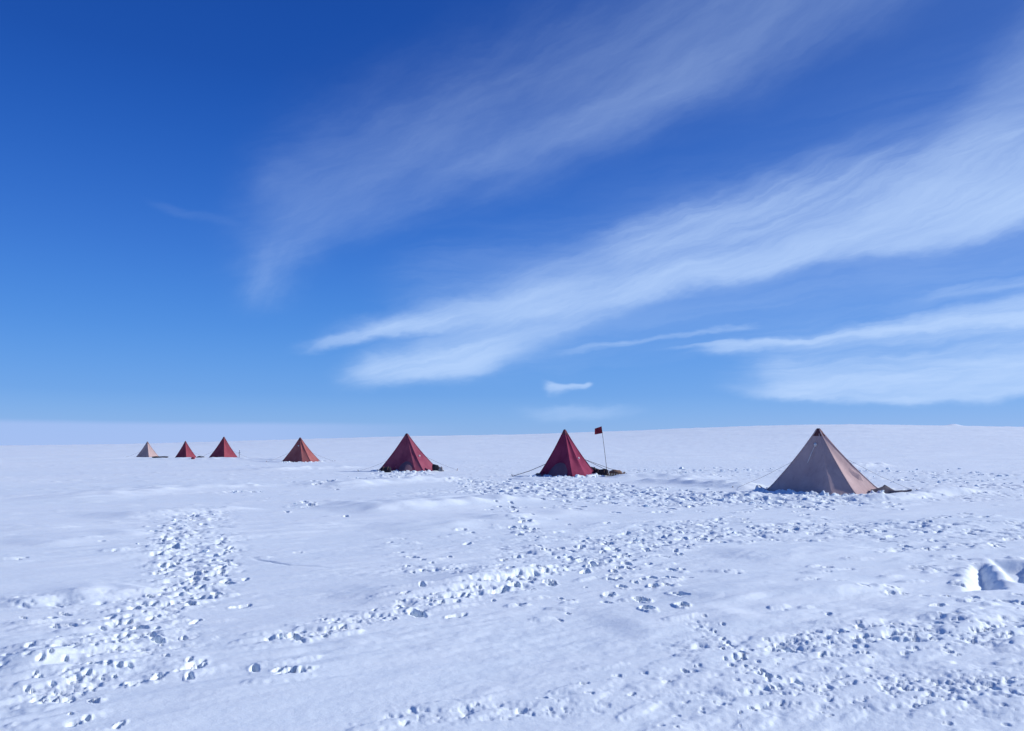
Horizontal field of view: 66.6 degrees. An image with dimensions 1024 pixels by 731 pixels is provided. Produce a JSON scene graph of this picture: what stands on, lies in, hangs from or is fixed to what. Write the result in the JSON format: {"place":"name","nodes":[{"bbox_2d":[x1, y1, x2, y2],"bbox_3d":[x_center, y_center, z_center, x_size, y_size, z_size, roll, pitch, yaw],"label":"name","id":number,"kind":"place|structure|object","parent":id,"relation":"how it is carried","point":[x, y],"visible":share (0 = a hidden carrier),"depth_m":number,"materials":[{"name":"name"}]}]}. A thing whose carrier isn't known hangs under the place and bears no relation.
{"place":"outdoors","nodes":[
{"label":"outdoors","id":0,"kind":"place"},
{"bbox_2d":[152,456,167,457],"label":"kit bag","id":1,"kind":"object","parent":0,"point":[160,457],"visible":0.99,"depth_m":81.61,"materials":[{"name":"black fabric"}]},
{"bbox_2d":[0,424,1023,730],"bbox_3d":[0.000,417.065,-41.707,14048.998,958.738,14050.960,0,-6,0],"label":"snow field","id":2,"kind":"structure","parent":0,"point":[302,596],"depth_m":9.18,"materials":[{"name":"white snow"}]},
{"bbox_2d":[127,442,157,456],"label":"pyramid tent","id":3,"kind":"object","parent":2,"relation":"on","point":[147,450],"visible":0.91,"depth_m":93.42,"materials":[{"name":"beige fabric"}]},
{"bbox_2d":[175,441,198,457],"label":"pyramid tent","id":4,"kind":"object","parent":2,"relation":"on","point":[185,450],"visible":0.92,"depth_m":89.23,"materials":[{"name":"red fabric"}]},
{"bbox_2d":[204,437,240,457],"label":"pyramid tent","id":5,"kind":"object","parent":2,"relation":"on","point":[223,448],"visible":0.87,"depth_m":85.22,"materials":[{"name":"red fabric"}]},
{"bbox_2d":[266,437,319,461],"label":"pyramid tent","id":6,"kind":"object","parent":2,"relation":"on","point":[300,451],"visible":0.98,"depth_m":71.65,"materials":[{"name":"red fabric"}]},
{"bbox_2d":[381,467,390,471],"bbox_3d":[-7.507,6.225,46.484,0.625,0.405,0.400,0,-6,5],"label":"kit bag","id":7,"kind":"object","parent":2,"relation":"on","point":[386,469],"visible":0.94,"depth_m":46.33,"materials":[{"name":"black fabric"}]},
{"bbox_2d":[358,433,457,471],"bbox_3d":[-6.439,5.443,48.365,5.960,2.460,2.640,0,-6,1],"label":"pyramid tent","id":8,"kind":"object","parent":2,"relation":"on","point":[407,454],"visible":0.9,"depth_m":47.94,"materials":[{"name":"fabric"}]},
{"bbox_2d":[432,464,438,470],"bbox_3d":[-4.692,6.259,47.793,0.390,0.442,0.366,3,-6,-25],"label":"kit bag","id":9,"kind":"object","parent":2,"relation":"on","point":[435,467],"visible":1,"depth_m":47.66,"materials":[{"name":"black fabric"}]},
{"bbox_2d":[511,429,626,476],"bbox_3d":[3.220,4.643,40.943,6.387,2.575,2.736,0,-6,4],"label":"pyramid tent","id":10,"kind":"object","parent":2,"relation":"on","point":[566,457],"visible":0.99,"depth_m":40.65,"materials":[{"name":"fabric"}]},
{"bbox_2d":[136,460,1023,560],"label":"snow clumps","id":11,"kind":"object","parent":2,"relation":"on","point":[637,539],"visible":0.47,"depth_m":27.35,"materials":[{"name":"white snow"}]},
{"bbox_2d":[595,426,606,468],"bbox_3d":[5.507,5.216,48.237,0.758,2.923,0.070,0,-6,0],"label":"marker flag","id":12,"kind":"object","parent":2,"relation":"on","point":[598,430],"visible":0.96,"depth_m":48.34,"materials":[{"name":"fabric"}]},
{"bbox_2d":[595,469,608,474],"bbox_3d":[4.707,5.599,40.971,0.731,0.357,0.452,-1,-6,12],"label":"duffel bag","id":13,"kind":"object","parent":2,"relation":"on","point":[602,471],"visible":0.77,"depth_m":40.79,"materials":[{"name":"black fabric"}]},
{"bbox_2d":[606,470,624,475],"bbox_3d":[5.318,5.495,40.039,0.965,0.314,0.700,0,-6,4],"label":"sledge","id":14,"kind":"object","parent":2,"relation":"on","point":[613,472],"visible":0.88,"depth_m":39.82,"materials":[{"name":"brown wood"}]},
{"bbox_2d":[732,428,916,494],"bbox_3d":[10.809,3.405,27.537,6.046,2.371,2.859,-3,-7,29],"label":"pyramid tent","id":15,"kind":"object","parent":2,"relation":"on","point":[819,463],"visible":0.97,"depth_m":27.17,"materials":[{"name":"beige fabric"}]},
{"bbox_2d":[0,0,1023,444],"label":"sky","id":16,"kind":"structure","parent":0,"point":[234,220],"materials":[{"name":"blue"}]}
]}

